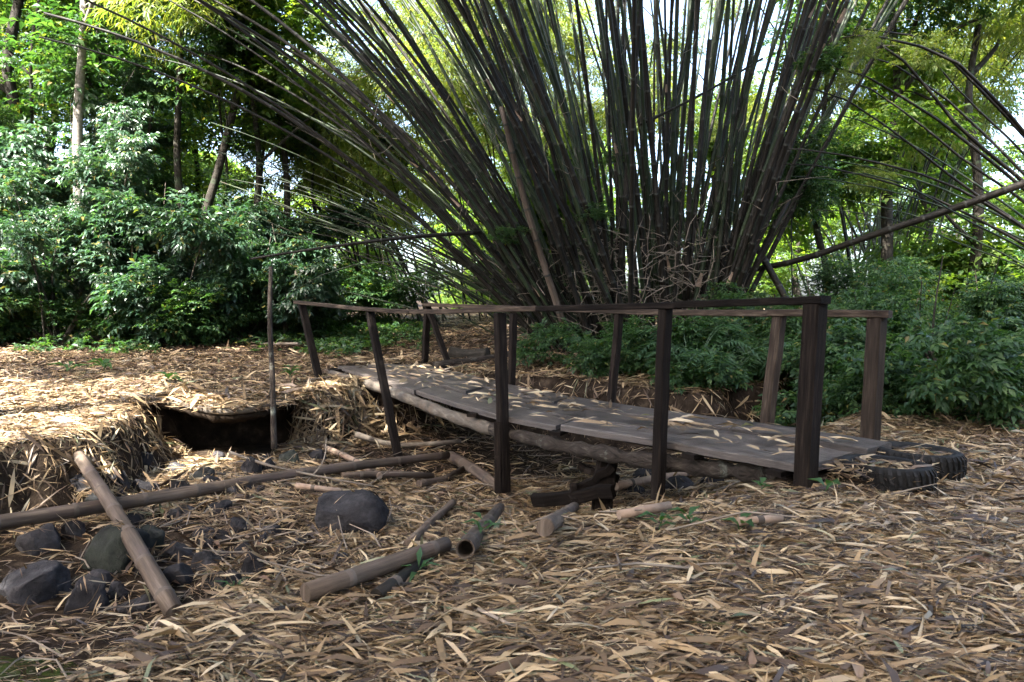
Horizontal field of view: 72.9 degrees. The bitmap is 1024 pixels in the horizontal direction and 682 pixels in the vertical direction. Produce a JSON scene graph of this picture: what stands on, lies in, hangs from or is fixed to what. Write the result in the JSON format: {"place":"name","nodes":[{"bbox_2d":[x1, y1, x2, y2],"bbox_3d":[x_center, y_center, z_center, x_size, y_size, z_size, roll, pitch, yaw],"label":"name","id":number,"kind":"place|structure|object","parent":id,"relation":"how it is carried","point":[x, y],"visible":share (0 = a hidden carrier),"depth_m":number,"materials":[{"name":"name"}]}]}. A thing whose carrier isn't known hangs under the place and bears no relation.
{"place":"outdoors","nodes":[
{"label":"outdoors","id":0,"kind":"place"},
{"bbox_2d":[0,656,79,681],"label":"grass","id":1,"kind":"structure","parent":0,"point":[50,672],"depth_m":3.01,"materials":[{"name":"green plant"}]},
{"bbox_2d":[0,301,1023,681],"bbox_3d":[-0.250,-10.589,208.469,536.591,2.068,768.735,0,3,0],"label":"ground","id":2,"kind":"structure","parent":0,"point":[206,435],"depth_m":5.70,"materials":[{"name":"beige plant"}]},
{"bbox_2d":[0,278,61,344],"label":"shrub","id":3,"kind":"object","parent":2,"relation":"on","point":[20,301],"visible":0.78,"depth_m":10.99,"materials":[{"name":"green plant"}]},
{"bbox_2d":[0,0,68,332],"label":"sapling","id":4,"kind":"object","parent":2,"relation":"on","point":[4,109],"visible":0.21,"depth_m":12.49,"materials":[{"name":"green plant"}]},
{"bbox_2d":[0,559,72,605],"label":"boulder","id":5,"kind":"object","parent":2,"relation":"on","point":[42,580],"visible":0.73,"depth_m":3.71,"materials":[{"name":"stone"}]},
{"bbox_2d":[15,523,60,555],"bbox_3d":[-2.947,1.286,4.310,0.242,0.288,0.228,-2,4,-32],"label":"rock","id":6,"kind":"object","parent":2,"relation":"on","point":[37,539],"visible":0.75,"depth_m":4.24,"materials":[{"name":"stone"}]},
{"bbox_2d":[0,0,89,310],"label":"tree","id":7,"kind":"object","parent":2,"relation":"on","point":[8,87],"visible":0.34,"depth_m":13.57,"materials":[{"name":"green plant"}]},
{"bbox_2d":[0,113,100,332],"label":"shrub","id":8,"kind":"object","parent":2,"relation":"on","point":[24,162],"visible":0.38,"depth_m":11.85,"materials":[{"name":"green plant"}]},
{"bbox_2d":[0,286,101,341],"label":"shrub","id":9,"kind":"object","parent":2,"relation":"on","point":[65,315],"visible":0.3,"depth_m":11.22,"materials":[{"name":"green plant"}]},
{"bbox_2d":[0,86,164,327],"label":"shrub","id":10,"kind":"object","parent":2,"relation":"on","point":[123,157],"visible":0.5,"depth_m":11.24,"materials":[{"name":"green plant"}]},
{"bbox_2d":[20,283,150,337],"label":"shrub","id":11,"kind":"object","parent":2,"relation":"on","point":[102,319],"visible":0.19,"depth_m":11.30,"materials":[{"name":"green plant"}]},
{"bbox_2d":[63,575,109,614],"bbox_3d":[-2.249,1.397,3.687,0.212,0.284,0.163,-1,3,-17],"label":"rock","id":12,"kind":"object","parent":2,"relation":"on","point":[80,597],"visible":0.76,"depth_m":3.64,"materials":[{"name":"stone"}]},
{"bbox_2d":[0,0,176,283],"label":"tree","id":13,"kind":"object","parent":2,"relation":"on","point":[54,109],"visible":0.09,"depth_m":14.80,"materials":[{"name":"green plant"}]},
{"bbox_2d":[0,184,197,346],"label":"shrub","id":14,"kind":"object","parent":2,"relation":"on","point":[26,246],"visible":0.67,"depth_m":11.03,"materials":[{"name":"green plant"}]},
{"bbox_2d":[47,0,174,206],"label":"sapling","id":15,"kind":"object","parent":2,"relation":"on","point":[126,115],"visible":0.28,"depth_m":12.06,"materials":[{"name":"green plant"}]},
{"bbox_2d":[21,176,203,338],"bbox_3d":[-6.568,-1.337,11.796,2.794,2.852,2.772,2,4,36],"label":"shrub","id":16,"kind":"object","parent":2,"relation":"on","point":[114,213],"visible":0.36,"depth_m":11.21,"materials":[{"name":"green plant"}]},
{"bbox_2d":[81,524,149,575],"bbox_3d":[-2.396,1.332,4.168,0.363,0.484,0.252,1,3,24],"label":"boulder","id":17,"kind":"object","parent":2,"relation":"on","point":[106,549],"visible":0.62,"depth_m":4.07,"materials":[{"name":"stone"}]},
{"bbox_2d":[0,0,240,203],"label":"tree","id":18,"kind":"object","parent":2,"relation":"on","point":[58,91],"visible":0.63,"depth_m":12.15,"materials":[{"name":"green plant"}]},
{"bbox_2d":[72,451,184,620],"bbox_3d":[-2.441,1.108,4.299,0.105,0.506,2.284,-3,4,-42],"label":"bamboo pole","id":19,"kind":"object","parent":2,"relation":"on","point":[163,593],"visible":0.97,"depth_m":3.96,"materials":[{"name":"wood"}]},
{"bbox_2d":[72,0,194,332],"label":"tree","id":20,"kind":"object","parent":2,"relation":"on","point":[77,131],"visible":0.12,"depth_m":11.76,"materials":[{"name":"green plant"}]},
{"bbox_2d":[24,0,243,252],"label":"tree","id":21,"kind":"object","parent":2,"relation":"on","point":[189,157],"visible":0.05,"depth_m":15.92,"materials":[{"name":"green plant"}]},
{"bbox_2d":[83,31,188,218],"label":"sapling","id":22,"kind":"object","parent":2,"relation":"on","point":[140,76],"visible":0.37,"depth_m":12.48,"materials":[{"name":"green plant"}]},
{"bbox_2d":[163,562,194,586],"bbox_3d":[-1.899,1.361,3.941,0.193,0.211,0.155,0,3,0],"label":"rock","id":23,"kind":"object","parent":2,"relation":"on","point":[173,572],"visible":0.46,"depth_m":3.88,"materials":[{"name":"stone"}]},
{"bbox_2d":[132,287,234,346],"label":"shrub","id":24,"kind":"object","parent":2,"relation":"on","point":[167,328],"visible":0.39,"depth_m":11.10,"materials":[{"name":"green plant"}]},
{"bbox_2d":[138,95,233,255],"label":"forest tree","id":25,"kind":"object","parent":2,"relation":"on","point":[197,173],"visible":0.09,"depth_m":17.23,"materials":[{"name":"green plant"}]},
{"bbox_2d":[133,277,258,344],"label":"shrub","id":26,"kind":"object","parent":2,"relation":"on","point":[202,310],"visible":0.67,"depth_m":11.01,"materials":[{"name":"green plant"}]},
{"bbox_2d":[65,186,346,332],"bbox_3d":[-5.283,-1.333,12.136,4.646,2.724,3.201,-1,3,-14],"label":"shrub","id":27,"kind":"object","parent":2,"relation":"on","point":[193,228],"visible":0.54,"depth_m":11.33,"materials":[{"name":"green plant"}]},
{"bbox_2d":[130,232,294,346],"bbox_3d":[-5.143,-0.934,12.194,1.743,2.066,3.366,2,4,31],"label":"shrub","id":28,"kind":"object","parent":2,"relation":"on","point":[186,266],"visible":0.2,"depth_m":11.50,"materials":[{"name":"green plant"}]},
{"bbox_2d":[157,31,272,255],"bbox_3d":[-5.444,-2.835,12.989,2.827,5.566,1.739,3,4,41],"label":"sapling","id":29,"kind":"object","parent":2,"relation":"on","point":[226,188],"visible":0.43,"depth_m":12.74,"materials":[{"name":"green plant"}]},
{"bbox_2d":[145,0,288,260],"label":"tree","id":30,"kind":"object","parent":2,"relation":"on","point":[177,151],"visible":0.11,"depth_m":12.27,"materials":[{"name":"green plant"}]},
{"bbox_2d":[12,317,432,357],"bbox_3d":[-6.845,-0.155,12.358,11.135,0.648,4.618,0,3,0],"label":"ground cover","id":31,"kind":"object","parent":2,"relation":"on","point":[343,342],"visible":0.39,"depth_m":11.37,"materials":[{"name":"green plant"}]},
{"bbox_2d":[0,451,449,529],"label":"bamboo pole","id":32,"kind":"object","parent":2,"relation":"on","point":[39,516],"visible":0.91,"depth_m":5.03,"materials":[{"name":"wood"}]},
{"bbox_2d":[155,399,294,423],"bbox_3d":[-3.200,0.680,7.689,2.400,0.257,2.517,0,3,0],"label":"bank overhang","id":33,"kind":"object","parent":2,"relation":"on","point":[233,419],"visible":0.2,"depth_m":6.59,"materials":[{"name":"soil"}]},
{"bbox_2d":[119,391,281,414],"bbox_3d":[-3.228,0.609,6.813,1.893,0.120,0.564,1,3,12],"label":"root","id":34,"kind":"object","parent":33,"relation":"on","point":[245,410],"visible":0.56,"depth_m":6.53,"materials":[{"name":"wood"}]},
{"bbox_2d":[139,80,330,242],"bbox_3d":[-5.234,-2.750,13.142,3.646,5.285,2.350,-3,4,-41],"label":"sapling","id":35,"kind":"object","parent":2,"relation":"on","point":[271,210],"visible":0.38,"depth_m":12.86,"materials":[{"name":"green plant"}]},
{"bbox_2d":[193,268,288,342],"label":"shrub","id":36,"kind":"object","parent":2,"relation":"on","point":[248,316],"visible":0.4,"depth_m":11.56,"materials":[{"name":"green plant"}]},
{"bbox_2d":[138,0,348,263],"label":"tree","id":37,"kind":"object","parent":2,"relation":"on","point":[220,161],"visible":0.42,"depth_m":11.88,"materials":[{"name":"green plant"}]},
{"bbox_2d":[175,0,359,239],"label":"tree","id":38,"kind":"object","parent":2,"relation":"on","point":[280,95],"visible":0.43,"depth_m":12.65,"materials":[{"name":"green plant"}]},
{"bbox_2d":[267,266,277,448],"bbox_3d":[-2.221,0.149,6.412,0.061,1.684,0.258,-1,3,-21],"label":"standing stick","id":39,"kind":"object","parent":2,"relation":"on","point":[272,376],"visible":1,"depth_m":6.45,"materials":[{"name":"wood"}]},
{"bbox_2d":[205,217,346,337],"bbox_3d":[-4.394,-1.135,12.519,2.837,2.202,2.131,3,4,44],"label":"shrub","id":40,"kind":"object","parent":2,"relation":"on","point":[251,247],"visible":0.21,"depth_m":12.01,"materials":[{"name":"green plant"}]},
{"bbox_2d":[221,274,338,336],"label":"shrub","id":41,"kind":"object","parent":2,"relation":"on","point":[325,320],"visible":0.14,"depth_m":12.22,"materials":[{"name":"green plant"}]},
{"bbox_2d":[235,203,362,330],"bbox_3d":[-4.171,-1.388,12.779,2.303,2.565,3.639,-1,3,-25],"label":"shrub","id":42,"kind":"object","parent":2,"relation":"on","point":[299,227],"visible":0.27,"depth_m":12.80,"materials":[{"name":"green plant"}]},
{"bbox_2d":[248,0,350,332],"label":"tree","id":43,"kind":"object","parent":2,"relation":"on","point":[264,158],"visible":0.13,"depth_m":12.90,"materials":[{"name":"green plant"}]},
{"bbox_2d":[224,108,380,261],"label":"sapling","id":44,"kind":"object","parent":2,"relation":"on","point":[361,211],"visible":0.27,"depth_m":14.16,"materials":[{"name":"green plant"}]},
{"bbox_2d":[84,0,532,325],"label":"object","id":45,"kind":"object","parent":2,"relation":"on","point":[359,158],"visible":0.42,"depth_m":13.76,"materials":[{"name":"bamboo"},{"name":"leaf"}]},
{"bbox_2d":[235,137,391,311],"bbox_3d":[-7.497,-4.889,26.097,7.104,8.435,5.928,0,3,0],"label":"forest tree","id":46,"kind":"object","parent":2,"relation":"on","point":[364,249],"visible":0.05,"depth_m":25.91,"materials":[{"name":"green plant"}]},
{"bbox_2d":[311,260,384,329],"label":"shrub","id":47,"kind":"object","parent":2,"relation":"on","point":[352,279],"visible":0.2,"depth_m":13.28,"materials":[{"name":"green plant"}]},
{"bbox_2d":[314,489,388,535],"bbox_3d":[-1.079,1.252,4.733,0.487,0.451,0.390,0,3,0],"label":"boulder","id":48,"kind":"object","parent":2,"relation":"on","point":[366,510],"visible":0.55,"depth_m":4.60,"materials":[{"name":"stone"}]},
{"bbox_2d":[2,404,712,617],"bbox_3d":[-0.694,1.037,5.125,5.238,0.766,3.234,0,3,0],"label":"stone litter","id":49,"kind":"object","parent":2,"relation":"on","point":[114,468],"visible":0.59,"depth_m":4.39,"materials":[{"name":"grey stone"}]},
{"bbox_2d":[308,96,442,284],"bbox_3d":[-2.941,-2.686,14.966,3.298,4.858,2.175,-1,3,-24],"label":"sapling","id":50,"kind":"object","parent":2,"relation":"on","point":[384,141],"visible":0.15,"depth_m":14.61,"materials":[{"name":"green plant"}]},
{"bbox_2d":[300,537,451,602],"bbox_3d":[-0.465,0.810,2.496,0.068,0.070,0.638,3,4,41],"label":"bamboo pole","id":51,"kind":"object","parent":2,"relation":"on","point":[316,589],"visible":0.96,"depth_m":2.42,"materials":[{"name":"wood"}]},
{"bbox_2d":[331,251,422,325],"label":"shrub","id":52,"kind":"object","parent":2,"relation":"on","point":[377,284],"visible":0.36,"depth_m":13.60,"materials":[{"name":"green plant"}]},
{"bbox_2d":[295,172,459,310],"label":"forest tree","id":53,"kind":"object","parent":2,"relation":"on","point":[404,232],"visible":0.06,"depth_m":27.32,"materials":[{"name":"green plant"}]},
{"bbox_2d":[340,470,434,478],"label":"bamboo pole","id":54,"kind":"object","parent":2,"relation":"on","point":[373,474],"visible":0.91,"depth_m":6.14,"materials":[{"name":"wood"}]},
{"bbox_2d":[370,559,426,598],"bbox_3d":[-0.397,0.846,2.450,0.054,0.061,0.311,1,3,21],"label":"bamboo pole","id":55,"kind":"object","parent":2,"relation":"on","point":[386,586],"visible":0.68,"depth_m":2.40,"materials":[{"name":"wood"}]},
{"bbox_2d":[354,432,461,447],"bbox_3d":[-1.131,1.067,7.557,1.160,0.201,0.071,0,3,-9],"label":"fallen log","id":56,"kind":"object","parent":2,"relation":"on","point":[363,437],"visible":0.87,"depth_m":7.54,"materials":[{"name":"wood"}]},
{"bbox_2d":[357,262,467,326],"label":"shrub","id":57,"kind":"object","parent":2,"relation":"on","point":[424,287],"visible":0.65,"depth_m":13.79,"materials":[{"name":"green plant"}]},
{"bbox_2d":[403,499,456,547],"bbox_3d":[-0.553,1.259,4.867,0.069,0.129,1.182,0,3,9],"label":"bamboo pole","id":58,"kind":"object","parent":2,"relation":"on","point":[420,531],"visible":0.88,"depth_m":4.74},
{"bbox_2d":[296,0,566,320],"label":"bamboo clump","id":59,"kind":"object","parent":2,"relation":"on","point":[436,69],"visible":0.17,"depth_m":14.48,"materials":[{"name":"bamboo"},{"name":"leaf"}]},
{"bbox_2d":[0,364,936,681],"bbox_3d":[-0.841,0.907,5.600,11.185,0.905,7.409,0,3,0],"label":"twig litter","id":60,"kind":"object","parent":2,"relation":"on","point":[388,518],"visible":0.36,"depth_m":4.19,"materials":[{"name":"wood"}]},
{"bbox_2d":[447,451,494,490],"bbox_3d":[-0.357,1.219,6.548,0.126,0.141,1.222,-1,3,-26],"label":"bamboo pole","id":61,"kind":"object","parent":2,"relation":"on","point":[475,470],"visible":0.84,"depth_m":6.50,"materials":[{"name":"wood"}]},
{"bbox_2d":[427,118,515,312],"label":"forest tree","id":62,"kind":"object","parent":2,"relation":"on","point":[456,241],"visible":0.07,"depth_m":24.59,"materials":[{"name":"green plant"}]},
{"bbox_2d":[456,503,504,558],"bbox_3d":[-0.127,0.960,3.697,0.077,0.635,2.432,0,3,2],"label":"bamboo pole","id":63,"kind":"object","parent":2,"relation":"on","point":[468,544],"visible":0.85,"depth_m":2.67,"materials":[{"name":"wood"}]},
{"bbox_2d":[39,0,1023,352],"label":"bamboo clump","id":64,"kind":"object","parent":2,"relation":"on","point":[653,232],"visible":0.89,"depth_m":9.76,"materials":[{"name":"brown plant"}]},
{"bbox_2d":[771,38,844,295],"bbox_3d":[4.238,-2.519,10.079,1.156,3.870,1.114,2,4,35],"label":"hanging vine","id":65,"kind":"object","parent":64,"relation":"hanging from","point":[793,187],"visible":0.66,"depth_m":9.93,"materials":[{"name":"green plant"}]},
{"bbox_2d":[465,135,615,312],"bbox_3d":[0.949,-3.217,18.491,4.194,5.509,4.475,3,4,44],"label":"forest tree","id":66,"kind":"object","parent":2,"relation":"on","point":[548,155],"visible":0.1,"depth_m":17.59,"materials":[{"name":"green plant"}]},
{"bbox_2d":[516,317,598,366],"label":"undergrowth plant","id":67,"kind":"object","parent":2,"relation":"on","point":[531,345],"visible":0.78,"depth_m":9.15,"materials":[{"name":"green plant"}]},
{"bbox_2d":[536,502,578,536],"bbox_3d":[0.269,0.895,3.593,0.073,0.591,2.094,0,3,8],"label":"bamboo pole","id":68,"kind":"object","parent":2,"relation":"on","point":[549,524],"visible":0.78,"depth_m":2.64,"materials":[{"name":"wood"}]},
{"bbox_2d":[357,0,773,303],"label":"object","id":69,"kind":"object","parent":2,"relation":"on","point":[569,47],"visible":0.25,"depth_m":15.75,"materials":[{"name":"green plant"}]},
{"bbox_2d":[530,460,619,510],"bbox_3d":[0.462,1.018,5.076,0.650,0.465,0.279,1,3,23],"label":"broken trestle","id":70,"kind":"object","parent":2,"relation":"on","point":[600,484],"visible":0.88,"depth_m":4.97,"materials":[{"name":"wood"}]},
{"bbox_2d":[293,295,892,501],"bbox_3d":[-0.017,0.420,6.822,1.877,1.655,7.139,-2,4,-36],"label":"footbridge","id":71,"kind":"object","parent":2,"relation":"on","point":[805,461],"visible":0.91,"depth_m":5.00,"materials":[{"name":"brown wood"}]},
{"bbox_2d":[561,330,629,378],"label":"undergrowth plant","id":72,"kind":"object","parent":2,"relation":"on","point":[591,360],"visible":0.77,"depth_m":8.42,"materials":[{"name":"green plant"}]},
{"bbox_2d":[600,344,653,378],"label":"undergrowth plant","id":73,"kind":"object","parent":2,"relation":"on","point":[634,366],"visible":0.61,"depth_m":8.36,"materials":[{"name":"green plant"}]},
{"bbox_2d":[602,315,657,364],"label":"undergrowth plant","id":74,"kind":"object","parent":2,"relation":"on","point":[626,340],"visible":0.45,"depth_m":8.48,"materials":[{"name":"green plant"}]},
{"bbox_2d":[616,501,671,519],"bbox_3d":[0.581,0.741,3.037,0.260,0.054,0.041,-1,3,-21],"label":"bamboo pole","id":75,"kind":"object","parent":2,"relation":"on","point":[650,508],"visible":0.82,"depth_m":3.02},
{"bbox_2d":[645,344,734,394],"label":"undergrowth plant","id":76,"kind":"object","parent":2,"relation":"on","point":[679,379],"visible":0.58,"depth_m":7.72,"materials":[{"name":"green plant"}]},
{"bbox_2d":[648,308,737,362],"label":"undergrowth plant","id":77,"kind":"object","parent":2,"relation":"on","point":[678,333],"visible":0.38,"depth_m":8.23,"materials":[{"name":"green plant"}]},
{"bbox_2d":[622,323,764,370],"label":"fern","id":78,"kind":"object","parent":2,"relation":"on","point":[729,326],"visible":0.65,"depth_m":7.99,"materials":[{"name":"plant"}]},
{"bbox_2d":[641,339,755,391],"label":"undergrowth plant","id":79,"kind":"object","parent":2,"relation":"on","point":[736,376],"visible":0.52,"depth_m":7.54,"materials":[{"name":"green plant"}]},
{"bbox_2d":[641,72,771,285],"bbox_3d":[5.797,-3.686,19.588,4.052,7.949,3.970,-1,3,-21],"label":"forest tree","id":80,"kind":"object","parent":2,"relation":"on","point":[711,144],"visible":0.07,"depth_m":19.18,"materials":[{"name":"green plant"}]},
{"bbox_2d":[640,341,798,375],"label":"fern","id":81,"kind":"object","parent":2,"relation":"on","point":[730,359],"visible":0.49,"depth_m":7.88,"materials":[{"name":"plant"}]},
{"bbox_2d":[717,317,800,377],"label":"undergrowth plant","id":82,"kind":"object","parent":2,"relation":"on","point":[752,341],"visible":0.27,"depth_m":8.36,"materials":[{"name":"green plant"}]},
{"bbox_2d":[696,277,837,342],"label":"shrub","id":83,"kind":"object","parent":2,"relation":"on","point":[735,295],"visible":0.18,"depth_m":9.29,"materials":[{"name":"green plant"}]},
{"bbox_2d":[752,377,852,426],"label":"leafy plant","id":84,"kind":"object","parent":2,"relation":"on","point":[780,414],"visible":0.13,"depth_m":6.96,"materials":[{"name":"green plant"}]},
{"bbox_2d":[746,107,904,296],"bbox_3d":[11.436,-5.111,26.496,6.668,7.491,4.294,0,3,0],"label":"forest tree","id":85,"kind":"object","parent":2,"relation":"on","point":[798,251],"visible":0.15,"depth_m":26.37,"materials":[{"name":"green plant"}]},
{"bbox_2d":[643,0,1023,292],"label":"tree","id":86,"kind":"object","parent":2,"relation":"on","point":[1004,30],"visible":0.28,"depth_m":14.67,"materials":[{"name":"green plant"}]},
{"bbox_2d":[700,55,981,292],"bbox_3d":[5.950,-2.802,13.075,3.396,5.530,5.128,-1,3,-24],"label":"tree","id":87,"kind":"object","parent":2,"relation":"on","point":[868,149],"visible":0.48,"depth_m":12.28,"materials":[{"name":"green plant"}]},
{"bbox_2d":[781,327,953,414],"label":"leafy plant","id":88,"kind":"object","parent":2,"relation":"on","point":[792,357],"visible":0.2,"depth_m":6.85,"materials":[{"name":"green plant"}]},
{"bbox_2d":[793,248,956,327],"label":"shrub","id":89,"kind":"object","parent":2,"relation":"on","point":[845,275],"visible":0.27,"depth_m":10.67,"materials":[{"name":"green plant"}]},
{"bbox_2d":[825,305,938,390],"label":"leafy plant","id":90,"kind":"object","parent":2,"relation":"on","point":[840,329],"visible":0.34,"depth_m":6.92,"materials":[{"name":"green plant"}]},
{"bbox_2d":[745,0,1023,292],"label":"tree","id":91,"kind":"object","parent":2,"relation":"on","point":[895,78],"visible":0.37,"depth_m":12.67,"materials":[{"name":"green plant"}]},
{"bbox_2d":[834,454,937,495],"bbox_3d":[2.000,0.731,3.725,0.488,0.170,0.488,1,1,-17],"label":"tyre","id":92,"kind":"object","parent":2,"relation":"on","point":[901,479],"visible":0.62,"depth_m":3.53,"materials":[{"name":"rubber"}]},
{"bbox_2d":[821,443,970,493],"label":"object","id":93,"kind":"object","parent":92,"relation":"on","point":[923,451],"visible":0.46,"depth_m":3.70,"materials":[{"name":"beige plant"}]},
{"bbox_2d":[823,335,951,422],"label":"leafy plant","id":94,"kind":"object","parent":2,"relation":"on","point":[897,370],"visible":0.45,"depth_m":5.97,"materials":[{"name":"green plant"}]},
{"bbox_2d":[787,283,1009,356],"bbox_3d":[4.480,0.074,8.095,2.343,1.512,2.308,0,3,0],"label":"shrub","id":95,"kind":"object","parent":2,"relation":"on","point":[859,305],"visible":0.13,"depth_m":7.39,"materials":[{"name":"green plant"}]},
{"bbox_2d":[783,24,1023,267],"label":"bamboo clump","id":96,"kind":"object","parent":2,"relation":"on","point":[993,100],"visible":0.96,"depth_m":9.07,"materials":[{"name":"green plant"}]},
{"bbox_2d":[814,46,1023,276],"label":"forest tree","id":97,"kind":"object","parent":2,"relation":"on","point":[944,176],"visible":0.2,"depth_m":18.57,"materials":[{"name":"green plant"}]},
{"bbox_2d":[876,441,966,481],"bbox_3d":[2.370,0.713,4.064,0.498,0.170,0.498,3,3,21],"label":"tyre","id":98,"kind":"object","parent":2,"relation":"on","point":[954,463],"visible":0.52,"depth_m":3.87,"materials":[{"name":"rubber"}]},
{"bbox_2d":[822,320,1023,424],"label":"leafy plant","id":99,"kind":"object","parent":2,"relation":"on","point":[1008,404],"visible":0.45,"depth_m":5.73,"materials":[{"name":"green plant"}]},
{"bbox_2d":[827,246,1023,376],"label":"shrub","id":100,"kind":"object","parent":2,"relation":"on","point":[895,281],"visible":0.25,"depth_m":7.60,"materials":[{"name":"green plant"}]},
{"bbox_2d":[855,24,1023,327],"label":"tree","id":101,"kind":"object","parent":2,"relation":"on","point":[953,253],"visible":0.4,"depth_m":12.33,"materials":[{"name":"green plant"}]},
{"bbox_2d":[876,132,1023,300],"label":"forest tree","id":102,"kind":"object","parent":2,"relation":"on","point":[935,226],"visible":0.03,"depth_m":25.09,"materials":[{"name":"green plant"}]},
{"bbox_2d":[890,307,1023,431],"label":"leafy plant","id":103,"kind":"object","parent":2,"relation":"on","point":[936,392],"visible":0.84,"depth_m":5.17,"materials":[{"name":"green plant"}]},
{"bbox_2d":[932,255,1023,386],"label":"shrub","id":104,"kind":"object","parent":2,"relation":"on","point":[985,296],"visible":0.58,"depth_m":6.85,"materials":[{"name":"green plant"}]},
{"bbox_2d":[943,340,1023,421],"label":"leafy plant","id":105,"kind":"object","parent":2,"relation":"on","point":[1020,368],"visible":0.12,"depth_m":5.47,"materials":[{"name":"green plant"}]},
{"bbox_2d":[14,0,1023,300],"label":"sky","id":106,"kind":"structure","parent":0,"point":[764,52],"materials":[{"name":"white"}]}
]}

